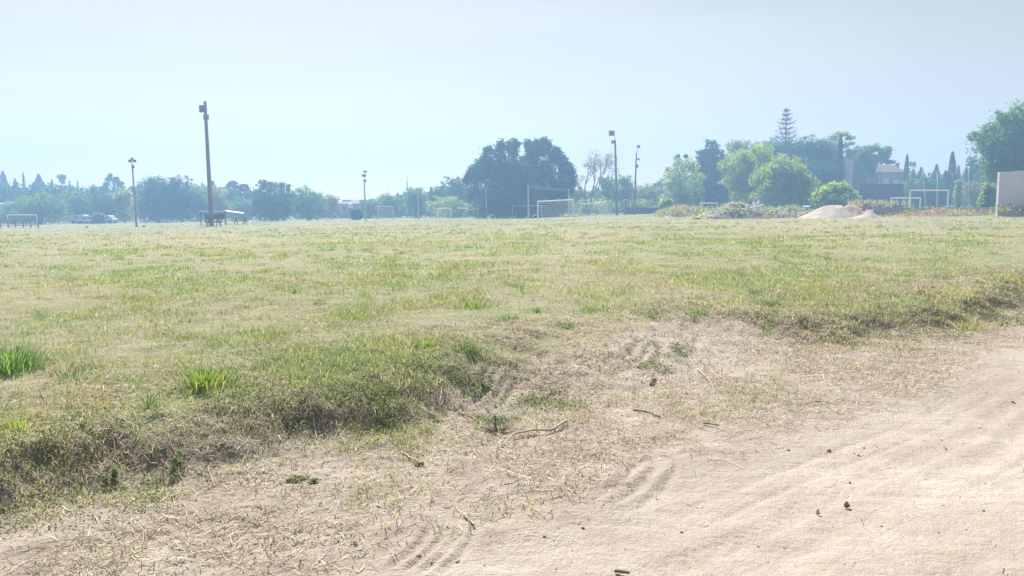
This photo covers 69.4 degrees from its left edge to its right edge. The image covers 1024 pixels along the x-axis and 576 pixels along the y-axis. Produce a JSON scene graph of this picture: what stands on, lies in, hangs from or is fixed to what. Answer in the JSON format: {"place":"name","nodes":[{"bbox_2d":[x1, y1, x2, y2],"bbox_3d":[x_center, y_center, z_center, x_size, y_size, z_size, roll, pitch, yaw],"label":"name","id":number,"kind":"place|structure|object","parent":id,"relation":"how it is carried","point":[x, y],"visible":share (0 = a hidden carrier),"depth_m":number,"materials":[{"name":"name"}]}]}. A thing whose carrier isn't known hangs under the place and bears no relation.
{"place":"outdoors","nodes":[
{"label":"outdoors","id":0,"kind":"place"},
{"bbox_2d":[0,207,1023,575],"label":"ground","id":1,"kind":"structure","parent":0,"point":[664,455],"depth_m":6.54,"materials":[{"name":"soil"}]},
{"bbox_2d":[0,199,25,223],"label":"broadleaf tree","id":2,"kind":"object","parent":1,"relation":"on","point":[3,216],"visible":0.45,"depth_m":136.39,"materials":[{"name":"green plant"}]},
{"bbox_2d":[0,220,38,227],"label":"rail fence","id":3,"kind":"object","parent":1,"relation":"on","point":[15,225],"visible":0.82,"depth_m":89.61,"materials":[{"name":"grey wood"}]},
{"bbox_2d":[0,412,39,436],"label":"grass tuft","id":4,"kind":"object","parent":1,"relation":"on","point":[9,422],"visible":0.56,"depth_m":4.51,"materials":[{"name":"green plant"}]},
{"bbox_2d":[0,340,71,377],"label":"grass tuft","id":5,"kind":"object","parent":1,"relation":"on","point":[13,363],"visible":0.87,"depth_m":6.26,"materials":[{"name":"green plant"}]},
{"bbox_2d":[5,191,73,224],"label":"broadleaf tree","id":6,"kind":"object","parent":1,"relation":"on","point":[31,203],"visible":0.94,"depth_m":128.30,"materials":[{"name":"green plant"}]},
{"bbox_2d":[41,360,99,381],"bbox_3d":[-3.456,0.656,5.887,0.654,0.174,0.475,4,8,38],"label":"grass tuft","id":7,"kind":"object","parent":1,"relation":"on","point":[77,375],"visible":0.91,"depth_m":5.88,"materials":[{"name":"green plant"}]},
{"bbox_2d":[59,187,92,222],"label":"broadleaf tree","id":8,"kind":"object","parent":1,"relation":"on","point":[72,199],"visible":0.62,"depth_m":138.11,"materials":[{"name":"green plant"}]},
{"bbox_2d":[90,212,105,223],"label":"bush","id":9,"kind":"object","parent":1,"relation":"on","point":[97,218],"visible":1,"depth_m":125.07,"materials":[{"name":"green plant"}]},
{"bbox_2d":[84,194,117,222],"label":"broadleaf tree","id":10,"kind":"object","parent":1,"relation":"on","point":[103,203],"visible":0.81,"depth_m":134.48,"materials":[{"name":"green plant"}]},
{"bbox_2d":[98,173,125,189],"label":"umbrella pine","id":11,"kind":"object","parent":1,"relation":"on","point":[115,180],"visible":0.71,"depth_m":174.13,"materials":[{"name":"green plant"}]},
{"bbox_2d":[108,187,138,222],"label":"broadleaf tree","id":12,"kind":"object","parent":1,"relation":"on","point":[121,200],"visible":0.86,"depth_m":136.40,"materials":[{"name":"green plant"}]},
{"bbox_2d":[128,158,137,226],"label":"floodlight mast","id":13,"kind":"object","parent":1,"relation":"on","point":[135,211],"visible":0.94,"depth_m":84.24,"materials":[{"name":"metal"}]},
{"bbox_2d":[135,386,167,409],"bbox_3d":[-2.469,0.761,5.070,0.261,0.151,0.277,0,6,0],"label":"grass tuft","id":14,"kind":"object","parent":1,"relation":"on","point":[146,402],"visible":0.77,"depth_m":5.07,"materials":[{"name":"green plant"}]},
{"bbox_2d":[129,172,181,221],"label":"broadleaf tree","id":15,"kind":"object","parent":1,"relation":"on","point":[154,190],"visible":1,"depth_m":132.36,"materials":[{"name":"green plant"}]},
{"bbox_2d":[164,173,193,221],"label":"broadleaf tree","id":16,"kind":"object","parent":1,"relation":"on","point":[186,205],"visible":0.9,"depth_m":134.59,"materials":[{"name":"green plant"}]},
{"bbox_2d":[184,183,208,221],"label":"broadleaf tree","id":17,"kind":"object","parent":1,"relation":"on","point":[199,203],"visible":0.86,"depth_m":136.53,"materials":[{"name":"green plant"}]},
{"bbox_2d":[153,362,247,399],"bbox_3d":[-2.341,0.670,5.594,0.732,0.243,0.748,-1,6,-9],"label":"grass tuft","id":18,"kind":"object","parent":1,"relation":"on","point":[201,380],"visible":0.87,"depth_m":5.55,"materials":[{"name":"green plant"}]},
{"bbox_2d":[199,101,213,225],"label":"floodlight mast","id":19,"kind":"object","parent":1,"relation":"on","point":[202,108],"visible":0.92,"depth_m":78.88,"materials":[{"name":"metal"}]},
{"bbox_2d":[199,211,225,225],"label":"bench shelter","id":20,"kind":"object","parent":1,"relation":"on","point":[220,216],"visible":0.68,"depth_m":84.05,"materials":[{"name":"white paint"}]},
{"bbox_2d":[204,186,235,220],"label":"broadleaf tree","id":21,"kind":"object","parent":1,"relation":"on","point":[217,196],"visible":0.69,"depth_m":140.32,"materials":[{"name":"green plant"}]},
{"bbox_2d":[226,196,254,220],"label":"broadleaf tree","id":22,"kind":"object","parent":1,"relation":"on","point":[244,205],"visible":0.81,"depth_m":144.43,"materials":[{"name":"green plant"}]},
{"bbox_2d":[248,179,296,220],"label":"broadleaf tree","id":23,"kind":"object","parent":1,"relation":"on","point":[272,207],"visible":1,"depth_m":126.37,"materials":[{"name":"green plant"}]},
{"bbox_2d":[284,474,320,483],"bbox_3d":[-1.244,1.142,4.394,0.207,0.039,0.124,2,7,25],"label":"weed patch","id":24,"kind":"object","parent":1,"relation":"on","point":[313,480],"visible":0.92,"depth_m":4.39,"materials":[{"name":"green plant"}]},
{"bbox_2d":[291,184,327,219],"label":"broadleaf tree","id":25,"kind":"object","parent":1,"relation":"on","point":[300,207],"visible":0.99,"depth_m":128.56,"materials":[{"name":"green plant"}]},
{"bbox_2d":[323,194,341,218],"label":"broadleaf tree","id":26,"kind":"object","parent":1,"relation":"on","point":[332,203],"visible":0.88,"depth_m":136.86,"materials":[{"name":"green plant"}]},
{"bbox_2d":[338,200,364,218],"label":"house","id":27,"kind":"structure","parent":1,"relation":"on","point":[343,205],"depth_m":149.20,"materials":[{"name":"paint"}]},
{"bbox_2d":[350,208,364,219],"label":"bush","id":28,"kind":"object","parent":1,"relation":"on","point":[357,214],"visible":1,"depth_m":119.03,"materials":[{"name":"green plant"}]},
{"bbox_2d":[358,199,383,218],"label":"broadleaf tree","id":29,"kind":"object","parent":1,"relation":"on","point":[371,211],"visible":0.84,"depth_m":140.74,"materials":[{"name":"green plant"}]},
{"bbox_2d":[342,379,419,416],"bbox_3d":[-1.014,0.842,5.646,0.640,0.280,0.439,0,6,0],"label":"weed patch","id":30,"kind":"object","parent":1,"relation":"on","point":[373,393],"visible":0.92,"depth_m":5.65,"materials":[{"name":"green plant"}]},
{"bbox_2d":[348,396,424,437],"bbox_3d":[-0.900,0.931,5.428,0.552,0.228,0.472,0,6,0],"label":"weed patch","id":31,"kind":"object","parent":1,"relation":"on","point":[384,418],"visible":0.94,"depth_m":5.39,"materials":[{"name":"green plant"}]},
{"bbox_2d":[373,191,402,217],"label":"broadleaf tree","id":32,"kind":"object","parent":1,"relation":"on","point":[388,200],"visible":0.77,"depth_m":144.44,"materials":[{"name":"green plant"}]},
{"bbox_2d":[402,186,428,217],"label":"broadleaf tree","id":33,"kind":"object","parent":1,"relation":"on","point":[411,201],"visible":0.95,"depth_m":138.45,"materials":[{"name":"green plant"}]},
{"bbox_2d":[384,335,475,351],"bbox_3d":[-0.759,0.518,6.982,1.090,0.180,0.643,-3,6,-20],"label":"grass tuft","id":34,"kind":"object","parent":1,"relation":"on","point":[426,341],"visible":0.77,"depth_m":6.94,"materials":[{"name":"green plant"}]},
{"bbox_2d":[428,185,447,217],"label":"broadleaf tree","id":35,"kind":"object","parent":1,"relation":"on","point":[437,191],"visible":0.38,"depth_m":143.37,"materials":[{"name":"green plant"}]},
{"bbox_2d":[423,194,469,217],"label":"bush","id":36,"kind":"object","parent":1,"relation":"on","point":[447,202],"visible":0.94,"depth_m":132.50,"materials":[{"name":"green plant"}]},
{"bbox_2d":[438,176,470,216],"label":"broadleaf tree","id":37,"kind":"object","parent":1,"relation":"on","point":[457,187],"visible":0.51,"depth_m":140.08,"materials":[{"name":"green plant"}]},
{"bbox_2d":[429,299,501,310],"bbox_3d":[-0.417,0.195,9.386,1.274,0.165,0.623,0,6,0],"label":"grass tuft","id":38,"kind":"object","parent":1,"relation":"on","point":[472,304],"visible":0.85,"depth_m":9.39,"materials":[{"name":"green plant"}]},
{"bbox_2d":[418,338,517,370],"bbox_3d":[-0.304,0.627,6.836,1.272,0.319,0.577,0,6,0],"label":"grass tuft","id":39,"kind":"object","parent":1,"relation":"on","point":[466,347],"visible":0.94,"depth_m":6.81,"materials":[{"name":"green plant"}]},
{"bbox_2d":[453,369,493,400],"bbox_3d":[-0.315,0.812,6.297,0.309,0.229,0.288,3,7,30],"label":"weed patch","id":40,"kind":"object","parent":1,"relation":"on","point":[487,387],"visible":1,"depth_m":6.30,"materials":[{"name":"green plant"}]},
{"bbox_2d":[476,412,515,429],"bbox_3d":[-0.129,0.990,5.451,0.321,0.119,0.272,0,6,0],"label":"leaf spray","id":41,"kind":"object","parent":1,"relation":"on","point":[497,415],"visible":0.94,"depth_m":5.43,"materials":[{"name":"green plant"}]},
{"bbox_2d":[0,147,996,221],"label":"distant wood","id":42,"kind":"object","parent":1,"relation":"on","point":[8,192],"visible":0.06,"depth_m":155.22,"materials":[{"name":"green plant"}]},
{"bbox_2d":[472,412,527,425],"bbox_3d":[-0.096,1.001,5.649,0.441,0.075,0.417,0,6,0],"label":"weed patch","id":43,"kind":"object","parent":1,"relation":"on","point":[486,419],"visible":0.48,"depth_m":5.66,"materials":[{"name":"green plant"}]},
{"bbox_2d":[0,261,1022,421],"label":"straw litter","id":44,"kind":"object","parent":1,"relation":"on","point":[678,264],"visible":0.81,"depth_m":10.16,"materials":[{"name":"beige plant"}]},
{"bbox_2d":[0,268,1023,539],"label":"bank grass","id":45,"kind":"structure","parent":1,"relation":"on","point":[942,290],"depth_m":5.47,"materials":[{"name":"green plant"}]},
{"bbox_2d":[0,263,1023,575],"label":"straw litter","id":46,"kind":"object","parent":1,"relation":"on","point":[688,393],"visible":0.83,"depth_m":5.66,"materials":[{"name":"beige plant"}]},
{"bbox_2d":[461,136,577,217],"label":"broadleaf trees","id":47,"kind":"object","parent":1,"relation":"on","point":[506,192],"visible":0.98,"depth_m":113.88,"materials":[{"name":"green plant"}]},
{"bbox_2d":[501,419,567,445],"bbox_3d":[0.134,1.022,5.285,0.137,0.040,0.718,5,8,44],"label":"stick","id":48,"kind":"object","parent":1,"relation":"on","point":[559,424],"visible":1,"depth_m":5.30,"materials":[{"name":"brown wood"}]},
{"bbox_2d":[490,387,604,415],"bbox_3d":[0.280,0.931,6.121,0.790,0.100,0.729,-5,8,-40],"label":"weed patch","id":49,"kind":"object","parent":1,"relation":"on","point":[544,402],"visible":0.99,"depth_m":6.13,"materials":[{"name":"green plant"}]},
{"bbox_2d":[537,199,578,217],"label":"football goal","id":50,"kind":"object","parent":1,"relation":"on","point":[573,214],"visible":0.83,"depth_m":98.32,"materials":[{"name":"white paint"}]},
{"bbox_2d":[568,189,587,214],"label":"broadleaf tree","id":51,"kind":"object","parent":1,"relation":"on","point":[577,196],"visible":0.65,"depth_m":138.56,"materials":[{"name":"green plant"}]},
{"bbox_2d":[572,196,621,214],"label":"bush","id":52,"kind":"object","parent":1,"relation":"on","point":[600,211],"visible":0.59,"depth_m":130.54,"materials":[{"name":"green plant"}]},
{"bbox_2d":[574,149,621,214],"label":"bare tree","id":53,"kind":"object","parent":1,"relation":"on","point":[606,164],"visible":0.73,"depth_m":127.12,"materials":[{"name":"brown plant"}]},
{"bbox_2d":[594,175,620,212],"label":"broadleaf tree","id":54,"kind":"object","parent":1,"relation":"on","point":[608,184],"visible":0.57,"depth_m":136.42,"materials":[{"name":"green plant"}]},
{"bbox_2d":[609,131,618,214],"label":"floodlight mast","id":55,"kind":"object","parent":1,"relation":"on","point":[611,133],"visible":0.9,"depth_m":107.70,"materials":[{"name":"metal"}]},
{"bbox_2d":[610,175,642,212],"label":"broadleaf tree","id":56,"kind":"object","parent":1,"relation":"on","point":[626,185],"visible":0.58,"depth_m":138.15,"materials":[{"name":"green plant"}]},
{"bbox_2d":[633,145,639,214],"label":"floodlight mast","id":57,"kind":"object","parent":1,"relation":"on","point":[636,159],"visible":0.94,"depth_m":107.87,"materials":[{"name":"metal"}]},
{"bbox_2d":[618,197,658,213],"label":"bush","id":58,"kind":"object","parent":1,"relation":"on","point":[640,204],"visible":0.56,"depth_m":132.40,"materials":[{"name":"green plant"}]},
{"bbox_2d":[627,208,660,213],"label":"wall","id":59,"kind":"structure","parent":1,"relation":"on","point":[642,210],"depth_m":121.35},
{"bbox_2d":[631,182,662,207],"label":"broadleaf tree","id":60,"kind":"object","parent":1,"relation":"on","point":[646,190],"visible":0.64,"depth_m":140.25,"materials":[{"name":"green plant"}]},
{"bbox_2d":[633,359,673,373],"bbox_3d":[1.383,0.757,7.164,0.372,0.107,0.304,-4,7,-28],"label":"weed patch","id":61,"kind":"object","parent":1,"relation":"on","point":[653,363],"visible":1,"depth_m":7.19,"materials":[{"name":"green plant"}]},
{"bbox_2d":[658,198,673,210],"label":"bush","id":62,"kind":"object","parent":1,"relation":"on","point":[667,202],"visible":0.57,"depth_m":112.88,"materials":[{"name":"green plant"}]},
{"bbox_2d":[658,208,697,216],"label":"earth heap","id":63,"kind":"object","parent":1,"relation":"on","point":[689,214],"visible":0.27,"depth_m":81.31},
{"bbox_2d":[651,203,707,216],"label":"bushes","id":64,"kind":"object","parent":63,"relation":"on","point":[672,210],"visible":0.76,"depth_m":82.14,"materials":[{"name":"green plant"}]},
{"bbox_2d":[659,156,707,207],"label":"broadleaf tree","id":65,"kind":"object","parent":1,"relation":"on","point":[687,196],"visible":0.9,"depth_m":122.37,"materials":[{"name":"green plant"}]},
{"bbox_2d":[692,139,731,209],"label":"broadleaf tree","id":66,"kind":"object","parent":1,"relation":"on","point":[717,192],"visible":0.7,"depth_m":126.00,"materials":[{"name":"green plant"}]},
{"bbox_2d":[724,138,754,201],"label":"broadleaf tree","id":67,"kind":"object","parent":1,"relation":"on","point":[737,144],"visible":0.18,"depth_m":137.32,"materials":[{"name":"green plant"}]},
{"bbox_2d":[693,202,808,218],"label":"rubble heap","id":68,"kind":"object","parent":1,"relation":"on","point":[717,214],"visible":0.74,"depth_m":66.12,"materials":[{"name":"soil"}]},
{"bbox_2d":[693,201,813,217],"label":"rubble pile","id":69,"kind":"object","parent":68,"relation":"on","point":[768,209],"visible":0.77,"depth_m":66.62,"materials":[{"name":"green plant"}]},
{"bbox_2d":[716,143,787,203],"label":"willow tree","id":70,"kind":"object","parent":1,"relation":"on","point":[745,167],"visible":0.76,"depth_m":109.57,"materials":[{"name":"green plant"}]},
{"bbox_2d":[757,128,809,209],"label":"broadleaf tree","id":71,"kind":"object","parent":1,"relation":"on","point":[783,146],"visible":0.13,"depth_m":133.79,"materials":[{"name":"green plant"}]},
{"bbox_2d":[748,154,820,207],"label":"willow tree","id":72,"kind":"object","parent":1,"relation":"on","point":[792,179],"visible":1,"depth_m":101.92,"materials":[{"name":"green plant"}]},
{"bbox_2d":[769,108,801,204],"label":"norfolk pine","id":73,"kind":"object","parent":1,"relation":"on","point":[786,120],"visible":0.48,"depth_m":135.42,"materials":[{"name":"green plant"}]},
{"bbox_2d":[780,134,847,210],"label":"broadleaf tree","id":74,"kind":"object","parent":1,"relation":"on","point":[812,150],"visible":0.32,"depth_m":128.94,"materials":[{"name":"green plant"}]},
{"bbox_2d":[798,157,850,209],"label":"broadleaf tree","id":75,"kind":"object","parent":1,"relation":"on","point":[823,172],"visible":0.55,"depth_m":123.64,"materials":[{"name":"green plant"}]},
{"bbox_2d":[797,205,855,217],"bbox_3d":[26.824,-6.560,63.685,4.377,1.171,5.000,0,6,0],"label":"sand heap","id":76,"kind":"object","parent":1,"relation":"on","point":[834,211],"visible":0.88,"depth_m":62.41,"materials":[{"name":"beige sand"}]},
{"bbox_2d":[806,134,853,204],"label":"broadleaf tree","id":77,"kind":"object","parent":1,"relation":"on","point":[831,143],"visible":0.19,"depth_m":131.06,"materials":[{"name":"green plant"}]},
{"bbox_2d":[809,179,861,208],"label":"bush","id":78,"kind":"object","parent":1,"relation":"on","point":[832,193],"visible":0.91,"depth_m":94.53,"materials":[{"name":"green plant"}]},
{"bbox_2d":[834,135,844,184],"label":"cypress tree","id":79,"kind":"object","parent":1,"relation":"on","point":[840,152],"visible":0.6,"depth_m":124.21,"materials":[{"name":"green plant"}]},
{"bbox_2d":[829,131,855,174],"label":"umbrella pine","id":80,"kind":"object","parent":1,"relation":"on","point":[847,137],"visible":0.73,"depth_m":137.34,"materials":[{"name":"green plant"}]},
{"bbox_2d":[845,145,865,204],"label":"tower house","id":81,"kind":"structure","parent":1,"relation":"on","point":[855,176],"depth_m":144.65,"materials":[{"name":"stone"}]},
{"bbox_2d":[845,204,872,215],"bbox_3d":[30.776,-6.846,65.669,3.241,1.203,3.500,0,6,0],"label":"sand heap","id":82,"kind":"object","parent":1,"relation":"on","point":[855,210],"visible":0.38,"depth_m":64.90,"materials":[{"name":"beige sand"}]},
{"bbox_2d":[852,142,895,183],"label":"broadleaf tree","id":83,"kind":"object","parent":1,"relation":"on","point":[864,155],"visible":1,"depth_m":138.86,"materials":[{"name":"green plant"}]},
{"bbox_2d":[844,199,915,208],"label":"bushes","id":84,"kind":"object","parent":1,"relation":"on","point":[882,203],"visible":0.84,"depth_m":75.29,"materials":[{"name":"green plant"}]},
{"bbox_2d":[858,183,903,209],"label":"boundary wall","id":85,"kind":"structure","parent":1,"relation":"on","point":[875,192],"depth_m":117.13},
{"bbox_2d":[866,163,903,183],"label":"house","id":86,"kind":"structure","parent":1,"relation":"on","point":[890,174],"depth_m":148.58,"materials":[{"name":"paint"}]},
{"bbox_2d":[903,154,909,201],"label":"cypress tree","id":87,"kind":"object","parent":1,"relation":"on","point":[906,172],"visible":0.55,"depth_m":138.34,"materials":[{"name":"green plant"}]},
{"bbox_2d":[899,177,923,207],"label":"broadleaf tree","id":88,"kind":"object","parent":1,"relation":"on","point":[907,184],"visible":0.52,"depth_m":130.12,"materials":[{"name":"green plant"}]},
{"bbox_2d":[873,207,995,214],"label":"retaining wall","id":89,"kind":"structure","parent":1,"relation":"on","point":[879,211],"depth_m":69.84,"materials":[{"name":"grey concrete"}]},
{"bbox_2d":[916,179,954,207],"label":"broadleaf tree","id":90,"kind":"object","parent":1,"relation":"on","point":[942,198],"visible":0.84,"depth_m":128.33,"materials":[{"name":"green plant"}]},
{"bbox_2d":[887,208,988,216],"bbox_3d":[37.034,-6.590,64.696,10.877,0.782,4.000,0,6,0],"label":"earth heap","id":91,"kind":"object","parent":1,"relation":"on","point":[935,212],"visible":0.58,"depth_m":63.48,"materials":[{"name":"brown soil"}]},
{"bbox_2d":[876,206,994,216],"bbox_3d":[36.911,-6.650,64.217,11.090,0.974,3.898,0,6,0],"label":"weeds","id":92,"kind":"object","parent":91,"relation":"on","point":[926,209],"visible":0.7,"depth_m":63.98,"materials":[{"name":"green plant"}]},
{"bbox_2d":[944,151,956,206],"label":"cypress tree","id":93,"kind":"object","parent":1,"relation":"on","point":[952,166],"visible":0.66,"depth_m":130.31,"materials":[{"name":"green plant"}]},
{"bbox_2d":[952,179,965,206],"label":"bush","id":94,"kind":"object","parent":1,"relation":"on","point":[958,196],"visible":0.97,"depth_m":116.94,"materials":[{"name":"green plant"}]},
{"bbox_2d":[942,311,991,329],"bbox_3d":[5.964,0.419,9.811,0.694,0.254,0.890,-3,7,-25],"label":"grass tuft","id":95,"kind":"object","parent":1,"relation":"on","point":[966,324],"visible":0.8,"depth_m":9.73,"materials":[{"name":"green plant"}]},
{"bbox_2d":[960,155,985,206],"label":"broadleaf tree","id":96,"kind":"object","parent":1,"relation":"on","point":[972,169],"visible":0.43,"depth_m":138.08,"materials":[{"name":"green plant"}]},
{"bbox_2d":[962,178,988,206],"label":"broadleaf tree","id":97,"kind":"object","parent":1,"relation":"on","point":[974,192],"visible":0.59,"depth_m":120.87,"materials":[{"name":"green plant"}]},
{"bbox_2d":[976,182,996,206],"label":"bush","id":98,"kind":"object","parent":1,"relation":"on","point":[987,195],"visible":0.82,"depth_m":83.06,"materials":[{"name":"green plant"}]},
{"bbox_2d":[964,98,1023,182],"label":"broadleaf tree","id":99,"kind":"object","parent":1,"relation":"on","point":[1000,142],"visible":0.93,"depth_m":85.80,"materials":[{"name":"green plant"}]},
{"bbox_2d":[987,204,1023,214],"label":"weeds","id":100,"kind":"object","parent":1,"relation":"on","point":[1007,208],"visible":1,"depth_m":58.35,"materials":[{"name":"green plant"}]},
{"bbox_2d":[995,170,1023,215],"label":"rendered wall","id":101,"kind":"structure","parent":1,"relation":"on","point":[1010,187],"depth_m":59.56,"materials":[{"name":"beige paint"}]},
{"bbox_2d":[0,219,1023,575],"bbox_3d":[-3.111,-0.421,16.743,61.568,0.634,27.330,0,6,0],"label":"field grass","id":102,"kind":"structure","parent":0,"point":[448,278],"depth_m":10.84,"materials":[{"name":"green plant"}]},
{"bbox_2d":[0,208,1023,256],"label":"field grass","id":103,"kind":"structure","parent":0,"point":[493,232],"depth_m":37.03,"materials":[{"name":"green plant"}]},
{"bbox_2d":[0,0,1023,219],"label":"sky","id":104,"kind":"structure","parent":0,"point":[316,94],"materials":[{"name":"blue"}]},
{"bbox_2d":[293,340,1023,575],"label":"dirt road","id":105,"kind":"structure","parent":0,"point":[775,501],"depth_m":3.94,"materials":[{"name":"soil"}]},
{"bbox_2d":[25,310,1019,573],"bbox_3d":[4.020,0.770,7.769,15.976,0.078,10.682,0,6,0],"label":"grit","id":106,"kind":"object","parent":105,"relation":"on","point":[603,504],"visible":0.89,"depth_m":4.66,"materials":[{"name":"grey stone"}]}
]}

